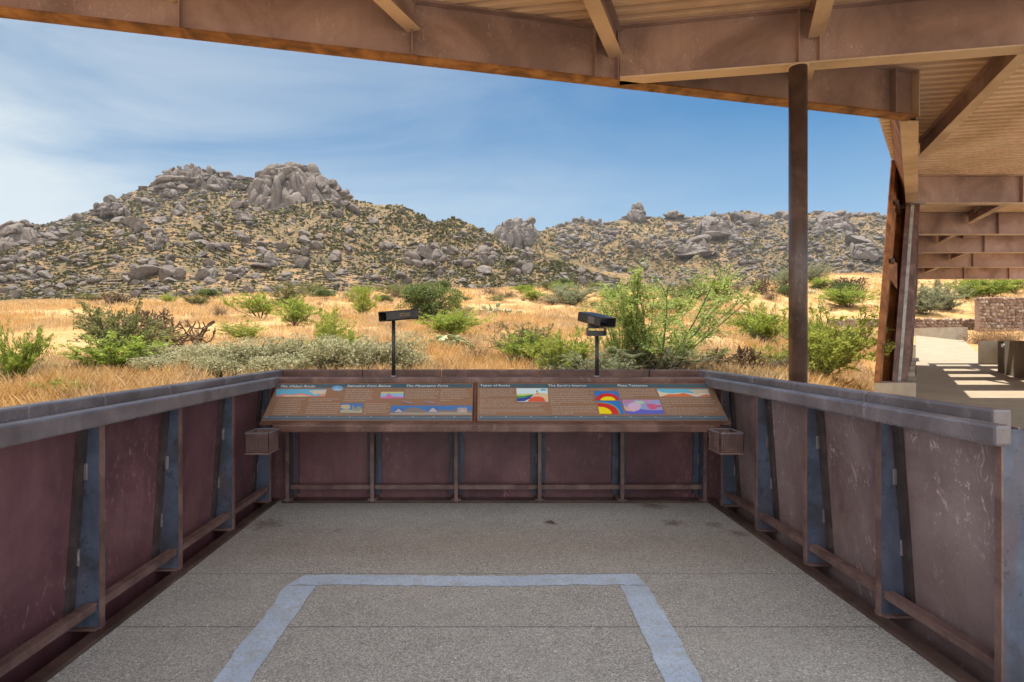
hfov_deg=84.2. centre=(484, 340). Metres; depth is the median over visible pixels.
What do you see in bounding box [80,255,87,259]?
boulder
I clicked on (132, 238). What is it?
boulder
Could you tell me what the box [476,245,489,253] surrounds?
boulder
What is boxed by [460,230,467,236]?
boulder
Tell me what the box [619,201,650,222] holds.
rock spire
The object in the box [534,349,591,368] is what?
sage bush
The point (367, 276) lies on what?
boulder
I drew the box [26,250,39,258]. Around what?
boulder
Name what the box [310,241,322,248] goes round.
boulder
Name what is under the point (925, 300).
sage bush
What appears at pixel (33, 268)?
boulder
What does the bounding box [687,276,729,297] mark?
green bush
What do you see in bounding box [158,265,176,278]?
boulder
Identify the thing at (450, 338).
prickly pear
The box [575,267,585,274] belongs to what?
boulder
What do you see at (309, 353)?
grey shrub
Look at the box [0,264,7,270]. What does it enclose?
boulder
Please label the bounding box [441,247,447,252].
boulder
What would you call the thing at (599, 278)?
boulder
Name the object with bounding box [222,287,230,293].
boulder
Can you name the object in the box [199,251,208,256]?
boulder
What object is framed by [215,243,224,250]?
boulder
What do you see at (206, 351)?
grey shrub
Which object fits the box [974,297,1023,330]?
gabion wall
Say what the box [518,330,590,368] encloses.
green bush
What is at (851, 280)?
cholla cactus
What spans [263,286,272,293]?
boulder
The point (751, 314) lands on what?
green bush
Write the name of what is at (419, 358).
grey shrub
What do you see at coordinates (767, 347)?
green bush
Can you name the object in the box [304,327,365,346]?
green bush
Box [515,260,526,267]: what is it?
boulder
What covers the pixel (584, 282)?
boulder
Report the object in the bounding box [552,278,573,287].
round bush
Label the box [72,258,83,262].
boulder
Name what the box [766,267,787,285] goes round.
sage bush
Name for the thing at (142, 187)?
boulder
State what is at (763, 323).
green bush
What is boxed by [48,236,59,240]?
boulder
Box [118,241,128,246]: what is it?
boulder
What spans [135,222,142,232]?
boulder
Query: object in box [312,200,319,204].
boulder
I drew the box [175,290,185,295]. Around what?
boulder
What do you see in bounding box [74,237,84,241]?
boulder
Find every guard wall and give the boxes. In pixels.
[0,369,282,681]
[260,369,719,506]
[698,369,1023,681]
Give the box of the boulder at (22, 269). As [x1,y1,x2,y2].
[19,267,25,272]
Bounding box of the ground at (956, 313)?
[0,274,1023,399]
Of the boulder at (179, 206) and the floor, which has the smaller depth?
the floor
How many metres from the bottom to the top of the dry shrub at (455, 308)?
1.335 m
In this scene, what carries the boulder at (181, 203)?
on the hill at (270, 238)
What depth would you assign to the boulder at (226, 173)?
520.34 m
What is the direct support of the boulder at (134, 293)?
on the hill at (270, 238)
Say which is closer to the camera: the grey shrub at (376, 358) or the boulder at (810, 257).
the grey shrub at (376, 358)
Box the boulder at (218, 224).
[214,221,223,228]
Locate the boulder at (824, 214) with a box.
[817,212,837,220]
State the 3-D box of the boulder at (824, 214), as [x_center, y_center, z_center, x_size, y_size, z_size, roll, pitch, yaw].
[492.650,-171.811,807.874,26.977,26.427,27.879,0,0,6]
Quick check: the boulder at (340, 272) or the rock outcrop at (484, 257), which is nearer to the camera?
the boulder at (340, 272)
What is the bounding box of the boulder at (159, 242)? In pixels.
[154,238,163,246]
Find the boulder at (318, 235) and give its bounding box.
[315,233,325,240]
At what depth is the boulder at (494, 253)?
252.76 m
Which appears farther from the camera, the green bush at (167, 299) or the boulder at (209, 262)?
the boulder at (209, 262)
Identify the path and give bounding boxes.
[916,335,977,360]
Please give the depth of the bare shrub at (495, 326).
25.46 m
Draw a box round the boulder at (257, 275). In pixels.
[251,272,260,278]
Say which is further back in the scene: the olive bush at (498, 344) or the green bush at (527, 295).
the green bush at (527, 295)
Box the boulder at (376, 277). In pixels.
[371,274,381,280]
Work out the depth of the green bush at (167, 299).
58.15 m
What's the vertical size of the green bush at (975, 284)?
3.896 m
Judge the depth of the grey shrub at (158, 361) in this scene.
12.13 m
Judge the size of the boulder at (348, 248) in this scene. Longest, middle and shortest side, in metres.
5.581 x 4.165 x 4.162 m
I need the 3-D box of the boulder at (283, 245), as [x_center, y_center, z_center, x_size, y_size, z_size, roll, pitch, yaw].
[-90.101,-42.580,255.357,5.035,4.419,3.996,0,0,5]
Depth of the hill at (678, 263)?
622.17 m
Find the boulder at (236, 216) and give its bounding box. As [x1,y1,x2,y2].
[234,213,242,219]
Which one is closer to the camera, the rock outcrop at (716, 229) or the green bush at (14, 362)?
the green bush at (14, 362)
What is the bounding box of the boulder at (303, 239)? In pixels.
[298,235,310,243]
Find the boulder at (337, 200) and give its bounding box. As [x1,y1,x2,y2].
[331,198,340,204]
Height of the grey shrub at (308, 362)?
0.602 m
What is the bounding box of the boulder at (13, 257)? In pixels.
[8,254,18,260]
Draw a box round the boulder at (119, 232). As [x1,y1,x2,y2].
[115,229,125,234]
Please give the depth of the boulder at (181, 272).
175.42 m
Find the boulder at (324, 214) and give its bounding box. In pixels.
[321,210,327,218]
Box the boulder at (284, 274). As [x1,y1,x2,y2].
[280,272,292,276]
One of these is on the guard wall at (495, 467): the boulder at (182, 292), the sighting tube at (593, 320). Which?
the sighting tube at (593, 320)
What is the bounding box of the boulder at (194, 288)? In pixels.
[192,286,202,290]
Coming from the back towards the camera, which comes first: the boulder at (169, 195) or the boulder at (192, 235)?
the boulder at (169, 195)
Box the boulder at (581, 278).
[576,276,586,281]
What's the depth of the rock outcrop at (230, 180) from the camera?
485.86 m
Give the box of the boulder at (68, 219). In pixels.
[64,215,73,222]
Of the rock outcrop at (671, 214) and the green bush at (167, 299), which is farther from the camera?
the rock outcrop at (671, 214)
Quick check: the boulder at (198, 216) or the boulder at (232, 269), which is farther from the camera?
the boulder at (198, 216)
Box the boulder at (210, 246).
[205,243,215,250]
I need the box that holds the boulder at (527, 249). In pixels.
[525,247,532,251]
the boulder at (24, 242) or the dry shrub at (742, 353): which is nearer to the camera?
the dry shrub at (742, 353)
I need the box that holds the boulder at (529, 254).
[525,251,533,257]
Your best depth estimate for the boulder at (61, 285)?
170.78 m
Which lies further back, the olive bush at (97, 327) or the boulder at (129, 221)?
the boulder at (129, 221)
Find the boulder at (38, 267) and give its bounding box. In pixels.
[34,265,45,270]
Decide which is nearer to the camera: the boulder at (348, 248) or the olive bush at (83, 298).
the olive bush at (83, 298)
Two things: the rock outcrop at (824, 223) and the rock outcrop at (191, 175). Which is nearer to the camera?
the rock outcrop at (191, 175)
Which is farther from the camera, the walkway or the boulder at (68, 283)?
the boulder at (68, 283)
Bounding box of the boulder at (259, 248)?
[255,246,267,251]
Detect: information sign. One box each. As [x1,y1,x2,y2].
[262,383,472,421]
[477,383,728,421]
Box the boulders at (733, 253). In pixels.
[512,212,886,286]
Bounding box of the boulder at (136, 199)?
[132,197,140,201]
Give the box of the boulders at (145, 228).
[0,174,619,298]
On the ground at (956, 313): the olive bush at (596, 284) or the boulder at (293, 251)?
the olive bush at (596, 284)
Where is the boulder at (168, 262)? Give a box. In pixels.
[161,260,172,265]
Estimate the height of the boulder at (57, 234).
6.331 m
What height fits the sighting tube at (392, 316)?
0.534 m
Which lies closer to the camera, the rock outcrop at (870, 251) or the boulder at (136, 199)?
the boulder at (136, 199)
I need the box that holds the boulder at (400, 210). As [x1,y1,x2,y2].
[396,208,404,212]
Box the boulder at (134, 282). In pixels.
[131,279,140,284]
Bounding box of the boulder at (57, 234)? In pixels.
[49,230,62,237]
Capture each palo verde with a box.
[576,287,662,368]
[581,258,761,368]
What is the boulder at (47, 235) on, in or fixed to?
on the hill at (270, 238)
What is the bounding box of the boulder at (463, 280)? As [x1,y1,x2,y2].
[458,278,466,282]
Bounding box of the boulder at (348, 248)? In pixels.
[344,244,352,251]
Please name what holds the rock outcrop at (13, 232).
on the hill at (270, 238)
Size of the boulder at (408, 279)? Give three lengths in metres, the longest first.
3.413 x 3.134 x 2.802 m
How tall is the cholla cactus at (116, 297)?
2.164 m
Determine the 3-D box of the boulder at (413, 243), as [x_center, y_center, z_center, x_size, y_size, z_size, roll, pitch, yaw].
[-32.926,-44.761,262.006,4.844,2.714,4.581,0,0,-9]
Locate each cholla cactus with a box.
[90,291,138,305]
[118,308,182,334]
[152,317,215,351]
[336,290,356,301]
[391,290,402,299]
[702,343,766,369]
[749,277,777,294]
[811,281,837,288]
[830,276,868,291]
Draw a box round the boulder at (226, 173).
[220,171,232,176]
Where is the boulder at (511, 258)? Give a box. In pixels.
[506,256,515,261]
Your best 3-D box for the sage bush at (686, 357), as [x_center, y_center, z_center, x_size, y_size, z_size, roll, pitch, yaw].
[3.968,0.368,12.327,2.771,0.845,3.320,0,0,9]
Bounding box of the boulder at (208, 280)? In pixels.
[204,276,214,283]
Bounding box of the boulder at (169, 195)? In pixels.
[163,191,175,198]
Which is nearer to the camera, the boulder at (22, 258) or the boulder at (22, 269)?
the boulder at (22, 269)
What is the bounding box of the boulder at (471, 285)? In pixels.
[467,284,477,288]
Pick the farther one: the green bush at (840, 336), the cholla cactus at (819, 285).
the cholla cactus at (819, 285)
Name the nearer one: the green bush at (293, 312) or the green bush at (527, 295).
the green bush at (293, 312)
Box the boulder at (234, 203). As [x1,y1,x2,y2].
[230,199,242,208]
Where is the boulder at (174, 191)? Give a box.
[170,189,178,196]
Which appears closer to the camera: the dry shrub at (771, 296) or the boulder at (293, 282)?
the dry shrub at (771, 296)
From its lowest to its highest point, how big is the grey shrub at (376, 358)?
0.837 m
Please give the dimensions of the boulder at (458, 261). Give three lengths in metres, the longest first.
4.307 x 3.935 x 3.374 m
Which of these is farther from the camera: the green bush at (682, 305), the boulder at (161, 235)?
the boulder at (161, 235)
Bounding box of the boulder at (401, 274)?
[395,272,406,277]
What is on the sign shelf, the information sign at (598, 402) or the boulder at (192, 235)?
the information sign at (598, 402)
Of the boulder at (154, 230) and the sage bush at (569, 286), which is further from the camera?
the boulder at (154, 230)
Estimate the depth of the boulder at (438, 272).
216.46 m
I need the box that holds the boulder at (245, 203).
[240,200,248,208]
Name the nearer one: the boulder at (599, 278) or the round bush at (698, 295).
the round bush at (698, 295)
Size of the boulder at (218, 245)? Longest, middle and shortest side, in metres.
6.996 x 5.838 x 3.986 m
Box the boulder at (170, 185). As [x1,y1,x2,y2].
[164,182,176,188]
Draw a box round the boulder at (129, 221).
[119,217,144,226]
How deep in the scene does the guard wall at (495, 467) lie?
4.65 m
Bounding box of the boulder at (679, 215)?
[665,212,683,218]
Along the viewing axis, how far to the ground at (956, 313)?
47.93 m
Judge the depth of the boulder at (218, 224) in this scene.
263.12 m
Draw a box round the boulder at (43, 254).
[38,251,47,256]
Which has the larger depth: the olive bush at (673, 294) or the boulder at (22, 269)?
the boulder at (22, 269)
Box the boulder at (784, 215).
[781,211,787,219]
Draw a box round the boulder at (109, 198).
[103,194,115,202]
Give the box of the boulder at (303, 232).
[298,229,310,235]
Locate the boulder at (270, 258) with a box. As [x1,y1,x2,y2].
[264,250,280,266]
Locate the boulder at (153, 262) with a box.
[147,259,159,265]
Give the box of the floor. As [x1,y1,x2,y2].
[47,500,955,681]
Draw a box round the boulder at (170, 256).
[165,253,175,260]
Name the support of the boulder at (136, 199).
on the hill at (270, 238)
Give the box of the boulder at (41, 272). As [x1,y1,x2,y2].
[36,270,49,276]
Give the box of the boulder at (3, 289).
[0,287,7,292]
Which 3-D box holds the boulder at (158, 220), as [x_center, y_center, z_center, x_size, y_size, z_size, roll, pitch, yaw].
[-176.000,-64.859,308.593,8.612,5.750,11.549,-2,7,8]
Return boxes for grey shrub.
[125,354,190,372]
[143,344,196,365]
[172,341,233,370]
[191,354,248,377]
[211,345,241,363]
[220,335,276,373]
[237,353,299,374]
[243,342,303,366]
[262,332,315,361]
[274,352,334,368]
[296,343,345,368]
[306,334,381,368]
[350,339,391,368]
[357,330,428,368]
[382,351,435,368]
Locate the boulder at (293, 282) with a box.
[289,280,299,286]
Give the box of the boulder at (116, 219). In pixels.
[110,216,123,223]
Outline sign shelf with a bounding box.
[259,382,730,431]
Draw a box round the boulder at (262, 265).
[250,263,271,268]
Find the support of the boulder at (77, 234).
on the hill at (270, 238)
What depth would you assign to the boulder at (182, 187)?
446.52 m
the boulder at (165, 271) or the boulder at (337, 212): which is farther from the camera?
the boulder at (337, 212)
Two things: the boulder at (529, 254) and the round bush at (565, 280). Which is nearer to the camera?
the round bush at (565, 280)
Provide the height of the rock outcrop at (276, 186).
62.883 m
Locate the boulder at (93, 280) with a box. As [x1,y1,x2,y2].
[86,277,98,282]
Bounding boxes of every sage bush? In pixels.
[505,353,531,362]
[533,363,590,368]
[534,284,600,305]
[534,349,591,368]
[547,282,573,292]
[560,346,649,368]
[594,283,619,294]
[608,339,731,368]
[753,371,786,378]
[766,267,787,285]
[808,262,836,281]
[916,279,950,314]
[921,279,975,309]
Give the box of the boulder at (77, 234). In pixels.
[71,232,83,238]
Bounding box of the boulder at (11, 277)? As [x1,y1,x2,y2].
[6,274,16,281]
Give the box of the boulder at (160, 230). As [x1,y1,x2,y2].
[153,227,163,234]
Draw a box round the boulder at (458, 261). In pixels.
[454,259,462,264]
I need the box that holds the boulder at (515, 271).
[509,268,520,275]
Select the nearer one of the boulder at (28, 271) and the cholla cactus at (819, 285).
the cholla cactus at (819, 285)
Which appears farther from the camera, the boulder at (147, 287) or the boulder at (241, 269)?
the boulder at (241, 269)
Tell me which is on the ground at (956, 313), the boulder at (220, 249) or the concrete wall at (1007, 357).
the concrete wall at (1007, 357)
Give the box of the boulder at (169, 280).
[164,277,176,282]
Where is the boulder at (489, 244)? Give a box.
[482,241,492,246]
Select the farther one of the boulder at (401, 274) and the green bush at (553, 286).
the boulder at (401, 274)
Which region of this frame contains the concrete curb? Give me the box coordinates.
[874,358,915,396]
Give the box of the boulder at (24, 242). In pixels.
[19,240,29,244]
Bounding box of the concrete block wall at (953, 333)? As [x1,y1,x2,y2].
[914,327,967,340]
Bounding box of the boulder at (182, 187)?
[177,184,188,191]
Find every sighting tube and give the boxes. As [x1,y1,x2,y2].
[378,309,418,377]
[578,312,615,377]
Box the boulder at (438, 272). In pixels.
[434,269,442,274]
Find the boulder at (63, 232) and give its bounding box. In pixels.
[57,228,69,235]
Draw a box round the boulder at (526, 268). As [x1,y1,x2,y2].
[521,264,531,273]
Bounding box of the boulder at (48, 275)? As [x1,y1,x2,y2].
[43,273,53,278]
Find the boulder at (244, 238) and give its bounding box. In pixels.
[238,235,250,241]
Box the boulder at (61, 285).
[56,283,66,288]
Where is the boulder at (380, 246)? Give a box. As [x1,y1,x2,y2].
[378,241,386,249]
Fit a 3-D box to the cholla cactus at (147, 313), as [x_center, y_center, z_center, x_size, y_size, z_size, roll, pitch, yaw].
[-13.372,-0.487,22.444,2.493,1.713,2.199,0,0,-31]
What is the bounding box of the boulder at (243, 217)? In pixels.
[239,214,252,220]
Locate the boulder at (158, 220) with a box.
[152,217,166,224]
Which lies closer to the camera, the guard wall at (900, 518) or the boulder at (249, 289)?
the guard wall at (900, 518)
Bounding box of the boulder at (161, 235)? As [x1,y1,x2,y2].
[156,232,169,242]
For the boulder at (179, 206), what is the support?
on the hill at (270, 238)
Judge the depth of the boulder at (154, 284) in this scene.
170.35 m
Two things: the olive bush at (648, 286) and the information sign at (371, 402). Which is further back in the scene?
the olive bush at (648, 286)
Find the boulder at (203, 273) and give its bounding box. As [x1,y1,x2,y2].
[195,267,209,280]
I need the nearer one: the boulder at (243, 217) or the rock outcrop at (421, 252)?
the rock outcrop at (421, 252)
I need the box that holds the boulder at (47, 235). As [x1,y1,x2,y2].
[44,232,53,238]
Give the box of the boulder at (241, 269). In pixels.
[237,265,245,273]
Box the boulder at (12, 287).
[7,284,18,290]
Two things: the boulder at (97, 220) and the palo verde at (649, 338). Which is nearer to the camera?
the palo verde at (649, 338)
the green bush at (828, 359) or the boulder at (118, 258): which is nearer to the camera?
the green bush at (828, 359)
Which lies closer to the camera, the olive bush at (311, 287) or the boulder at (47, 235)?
the olive bush at (311, 287)
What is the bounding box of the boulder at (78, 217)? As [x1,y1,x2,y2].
[71,213,83,221]
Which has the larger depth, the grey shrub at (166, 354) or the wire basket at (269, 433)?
the grey shrub at (166, 354)
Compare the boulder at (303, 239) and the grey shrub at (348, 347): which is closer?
the grey shrub at (348, 347)
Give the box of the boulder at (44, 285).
[39,282,50,287]
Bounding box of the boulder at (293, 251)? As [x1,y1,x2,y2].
[289,249,297,253]
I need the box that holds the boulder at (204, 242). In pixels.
[201,240,208,244]
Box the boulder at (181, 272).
[173,267,186,279]
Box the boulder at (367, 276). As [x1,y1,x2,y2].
[364,274,371,279]
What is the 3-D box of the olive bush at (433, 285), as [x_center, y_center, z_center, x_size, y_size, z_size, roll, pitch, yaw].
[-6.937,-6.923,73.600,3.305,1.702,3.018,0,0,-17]
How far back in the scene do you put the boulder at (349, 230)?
281.98 m
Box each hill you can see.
[0,181,654,300]
[520,210,885,287]
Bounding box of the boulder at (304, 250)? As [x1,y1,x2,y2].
[299,246,309,255]
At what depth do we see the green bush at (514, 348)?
13.68 m
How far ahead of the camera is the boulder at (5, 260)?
195.59 m
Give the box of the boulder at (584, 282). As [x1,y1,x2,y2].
[579,280,588,285]
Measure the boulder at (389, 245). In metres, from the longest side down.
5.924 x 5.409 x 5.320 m
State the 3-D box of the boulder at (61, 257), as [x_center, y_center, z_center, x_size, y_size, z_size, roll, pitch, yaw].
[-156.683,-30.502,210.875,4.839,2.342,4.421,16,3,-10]
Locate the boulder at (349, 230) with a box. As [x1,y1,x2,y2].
[344,227,353,234]
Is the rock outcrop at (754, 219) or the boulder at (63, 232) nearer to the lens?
the boulder at (63, 232)
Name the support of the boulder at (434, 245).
on the hill at (270, 238)
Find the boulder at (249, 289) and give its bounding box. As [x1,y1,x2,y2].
[242,287,253,293]
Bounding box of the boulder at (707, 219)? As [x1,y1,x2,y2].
[701,216,717,224]
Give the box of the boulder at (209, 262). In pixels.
[203,259,215,266]
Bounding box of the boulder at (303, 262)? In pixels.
[294,256,310,267]
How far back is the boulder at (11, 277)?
182.81 m
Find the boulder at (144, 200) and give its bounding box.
[141,197,150,202]
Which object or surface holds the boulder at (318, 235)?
on the hill at (270, 238)
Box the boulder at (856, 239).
[844,235,870,243]
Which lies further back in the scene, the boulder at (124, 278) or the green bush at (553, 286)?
the boulder at (124, 278)
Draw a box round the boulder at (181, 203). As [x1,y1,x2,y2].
[173,202,185,206]
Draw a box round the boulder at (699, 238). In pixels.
[686,234,711,243]
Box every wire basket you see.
[244,428,279,454]
[707,428,744,454]
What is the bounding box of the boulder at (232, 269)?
[228,266,236,273]
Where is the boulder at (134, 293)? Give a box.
[129,290,140,296]
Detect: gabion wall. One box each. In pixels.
[827,317,974,329]
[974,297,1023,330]
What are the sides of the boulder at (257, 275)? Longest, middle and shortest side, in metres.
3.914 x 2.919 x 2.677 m
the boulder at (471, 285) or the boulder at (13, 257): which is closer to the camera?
the boulder at (471, 285)
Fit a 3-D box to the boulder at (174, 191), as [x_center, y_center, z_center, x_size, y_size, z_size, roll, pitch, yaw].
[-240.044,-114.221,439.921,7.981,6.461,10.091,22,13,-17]
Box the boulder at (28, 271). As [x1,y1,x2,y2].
[26,269,33,273]
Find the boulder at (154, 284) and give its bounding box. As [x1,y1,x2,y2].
[144,281,158,286]
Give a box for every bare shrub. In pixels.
[480,319,507,332]
[612,349,697,369]
[750,333,776,343]
[753,355,787,369]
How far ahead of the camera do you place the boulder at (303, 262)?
196.09 m
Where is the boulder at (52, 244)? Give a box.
[45,241,55,246]
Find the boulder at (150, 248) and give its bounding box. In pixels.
[146,243,154,251]
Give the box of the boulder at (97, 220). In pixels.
[91,218,104,223]
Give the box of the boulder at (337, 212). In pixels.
[331,209,343,216]
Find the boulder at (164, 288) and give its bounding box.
[158,285,170,291]
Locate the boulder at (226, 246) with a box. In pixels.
[219,242,230,251]
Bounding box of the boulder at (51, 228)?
[45,227,56,232]
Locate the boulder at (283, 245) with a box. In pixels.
[278,241,288,248]
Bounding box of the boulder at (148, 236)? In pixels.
[144,232,154,242]
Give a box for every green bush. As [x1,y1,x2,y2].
[0,318,57,380]
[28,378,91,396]
[52,330,175,369]
[158,292,180,301]
[211,318,271,339]
[216,287,295,318]
[267,293,325,325]
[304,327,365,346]
[312,306,366,340]
[346,281,381,314]
[351,285,374,292]
[412,307,496,335]
[445,292,465,309]
[496,330,554,359]
[509,284,535,291]
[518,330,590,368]
[520,288,545,299]
[544,322,602,367]
[548,281,575,288]
[598,288,631,298]
[649,297,699,311]
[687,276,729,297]
[717,303,787,341]
[738,301,765,324]
[751,342,787,363]
[778,300,895,378]
[787,325,866,360]
[808,317,831,333]
[809,275,834,287]
[810,285,880,306]
[945,279,993,298]
[956,279,1021,296]
[992,279,1023,292]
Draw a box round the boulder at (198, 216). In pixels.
[194,215,202,218]
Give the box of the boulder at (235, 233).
[232,230,244,235]
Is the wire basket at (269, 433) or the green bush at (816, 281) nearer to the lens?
the wire basket at (269, 433)
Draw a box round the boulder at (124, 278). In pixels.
[121,274,129,281]
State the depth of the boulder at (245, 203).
399.77 m
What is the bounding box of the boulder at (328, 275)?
[325,272,335,278]
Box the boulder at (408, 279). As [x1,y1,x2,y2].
[403,276,411,283]
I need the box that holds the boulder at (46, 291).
[43,288,55,294]
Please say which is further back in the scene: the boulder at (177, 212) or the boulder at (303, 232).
the boulder at (177, 212)
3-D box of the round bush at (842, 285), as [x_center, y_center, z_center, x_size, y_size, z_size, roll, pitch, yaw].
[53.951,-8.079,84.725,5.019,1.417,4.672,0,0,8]
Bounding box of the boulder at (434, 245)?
[430,242,438,248]
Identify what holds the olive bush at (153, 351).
on the ground at (956, 313)
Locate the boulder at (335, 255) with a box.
[328,250,341,261]
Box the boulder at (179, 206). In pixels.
[175,203,187,212]
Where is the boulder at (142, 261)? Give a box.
[137,258,148,264]
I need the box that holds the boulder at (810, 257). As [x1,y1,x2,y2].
[808,255,814,260]
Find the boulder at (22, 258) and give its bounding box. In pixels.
[17,255,27,261]
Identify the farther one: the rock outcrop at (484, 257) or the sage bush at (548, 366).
the rock outcrop at (484, 257)
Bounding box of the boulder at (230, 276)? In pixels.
[224,274,236,279]
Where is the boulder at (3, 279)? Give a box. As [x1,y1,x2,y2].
[0,276,7,282]
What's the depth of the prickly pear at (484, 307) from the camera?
37.08 m
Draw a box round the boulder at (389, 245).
[383,242,393,249]
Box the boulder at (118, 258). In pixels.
[113,255,122,261]
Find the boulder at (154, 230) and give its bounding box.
[151,228,158,234]
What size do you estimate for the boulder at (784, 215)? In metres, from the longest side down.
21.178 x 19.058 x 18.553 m
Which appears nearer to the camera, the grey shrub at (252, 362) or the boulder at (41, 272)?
the grey shrub at (252, 362)
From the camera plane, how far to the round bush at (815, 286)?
86.10 m
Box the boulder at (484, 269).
[477,265,491,274]
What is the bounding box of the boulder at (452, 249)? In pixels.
[448,246,457,254]
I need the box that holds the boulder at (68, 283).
[63,281,77,285]
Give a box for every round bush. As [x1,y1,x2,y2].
[195,288,224,297]
[310,288,336,296]
[372,295,394,301]
[394,282,464,320]
[422,280,451,289]
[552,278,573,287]
[676,289,703,298]
[774,284,787,294]
[809,284,820,288]
[826,282,865,290]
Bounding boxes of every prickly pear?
[428,334,475,349]
[478,303,521,315]
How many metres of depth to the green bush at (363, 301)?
38.09 m
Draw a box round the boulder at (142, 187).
[138,186,148,189]
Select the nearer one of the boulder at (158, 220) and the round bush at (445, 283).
the round bush at (445, 283)
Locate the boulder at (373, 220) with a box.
[368,217,378,223]
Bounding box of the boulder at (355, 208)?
[348,205,359,214]
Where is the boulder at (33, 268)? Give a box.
[29,266,36,271]
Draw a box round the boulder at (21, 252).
[18,249,26,254]
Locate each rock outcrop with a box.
[0,219,41,251]
[90,202,131,217]
[153,163,228,192]
[207,175,254,191]
[246,162,353,209]
[402,244,472,268]
[469,249,493,265]
[490,217,539,248]
[565,216,610,224]
[663,210,720,218]
[673,238,719,257]
[695,218,741,239]
[730,210,886,226]
[811,215,856,234]
[848,243,883,261]
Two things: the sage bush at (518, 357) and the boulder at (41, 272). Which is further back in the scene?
the boulder at (41, 272)
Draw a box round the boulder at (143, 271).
[128,264,159,279]
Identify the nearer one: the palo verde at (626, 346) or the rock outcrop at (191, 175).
the palo verde at (626, 346)
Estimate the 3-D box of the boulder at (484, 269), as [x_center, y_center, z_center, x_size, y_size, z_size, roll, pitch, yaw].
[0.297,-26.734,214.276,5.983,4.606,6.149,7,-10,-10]
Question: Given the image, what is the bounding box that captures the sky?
[0,18,890,232]
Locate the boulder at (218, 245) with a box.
[209,242,221,248]
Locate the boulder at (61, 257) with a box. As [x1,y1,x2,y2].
[56,255,68,260]
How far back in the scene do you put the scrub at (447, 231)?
236.38 m
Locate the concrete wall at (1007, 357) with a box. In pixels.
[978,341,1023,378]
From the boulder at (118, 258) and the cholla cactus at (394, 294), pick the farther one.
the boulder at (118, 258)
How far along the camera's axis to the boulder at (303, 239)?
262.84 m
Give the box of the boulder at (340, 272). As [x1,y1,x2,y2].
[336,269,345,274]
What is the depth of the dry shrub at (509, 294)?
70.67 m
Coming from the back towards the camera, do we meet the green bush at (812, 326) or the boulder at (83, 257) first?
the boulder at (83, 257)
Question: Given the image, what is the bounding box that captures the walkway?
[916,361,1023,428]
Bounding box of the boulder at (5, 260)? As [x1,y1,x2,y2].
[0,258,14,264]
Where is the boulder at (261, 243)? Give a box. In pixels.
[256,241,266,246]
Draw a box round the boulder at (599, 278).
[596,275,603,282]
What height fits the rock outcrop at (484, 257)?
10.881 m
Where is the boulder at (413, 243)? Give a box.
[408,241,417,246]
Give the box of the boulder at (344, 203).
[340,200,349,205]
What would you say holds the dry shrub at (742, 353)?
on the ground at (956, 313)
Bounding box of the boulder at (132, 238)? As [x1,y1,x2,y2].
[129,234,137,241]
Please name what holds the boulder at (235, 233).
on the hill at (270, 238)
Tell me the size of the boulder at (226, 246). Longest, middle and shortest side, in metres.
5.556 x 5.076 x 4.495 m
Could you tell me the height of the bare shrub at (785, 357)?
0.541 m
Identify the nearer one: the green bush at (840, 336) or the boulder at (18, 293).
the green bush at (840, 336)
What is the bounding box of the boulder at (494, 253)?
[490,251,500,256]
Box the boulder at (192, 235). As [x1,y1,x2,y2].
[187,231,199,239]
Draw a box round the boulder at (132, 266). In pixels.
[129,263,135,270]
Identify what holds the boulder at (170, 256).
on the hill at (270, 238)
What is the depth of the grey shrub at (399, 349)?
11.78 m
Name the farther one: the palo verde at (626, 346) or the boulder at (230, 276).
the boulder at (230, 276)
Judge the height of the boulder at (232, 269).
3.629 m
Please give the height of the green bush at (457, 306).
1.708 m
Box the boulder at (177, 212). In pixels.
[171,210,182,215]
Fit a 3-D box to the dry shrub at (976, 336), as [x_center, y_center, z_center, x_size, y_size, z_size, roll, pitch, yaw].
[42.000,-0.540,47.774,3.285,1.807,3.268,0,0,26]
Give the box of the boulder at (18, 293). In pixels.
[12,289,23,297]
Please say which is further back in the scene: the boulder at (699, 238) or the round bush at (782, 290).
the boulder at (699, 238)
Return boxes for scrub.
[0,176,639,299]
[513,210,886,286]
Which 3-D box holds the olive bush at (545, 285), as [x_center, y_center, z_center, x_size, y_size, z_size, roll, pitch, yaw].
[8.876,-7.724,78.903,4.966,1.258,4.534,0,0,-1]
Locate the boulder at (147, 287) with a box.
[140,285,150,289]
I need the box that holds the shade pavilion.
[0,0,1023,391]
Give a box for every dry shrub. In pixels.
[211,303,229,315]
[410,313,431,321]
[433,301,474,317]
[457,346,493,361]
[475,286,501,294]
[491,289,522,297]
[531,290,567,304]
[730,280,749,291]
[750,354,817,377]
[761,289,780,299]
[958,324,1006,343]
[980,326,1023,340]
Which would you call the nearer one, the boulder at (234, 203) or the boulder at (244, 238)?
the boulder at (244, 238)
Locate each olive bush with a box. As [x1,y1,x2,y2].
[68,297,183,358]
[71,293,103,301]
[120,346,163,358]
[177,294,213,304]
[263,281,311,307]
[294,281,327,292]
[367,281,409,293]
[425,281,440,288]
[482,321,554,352]
[484,294,507,301]
[534,280,563,289]
[585,280,602,288]
[638,281,657,288]
[656,279,716,296]
[666,287,684,297]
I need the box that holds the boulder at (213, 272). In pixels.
[209,267,217,277]
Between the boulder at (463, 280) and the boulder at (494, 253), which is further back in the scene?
the boulder at (494, 253)

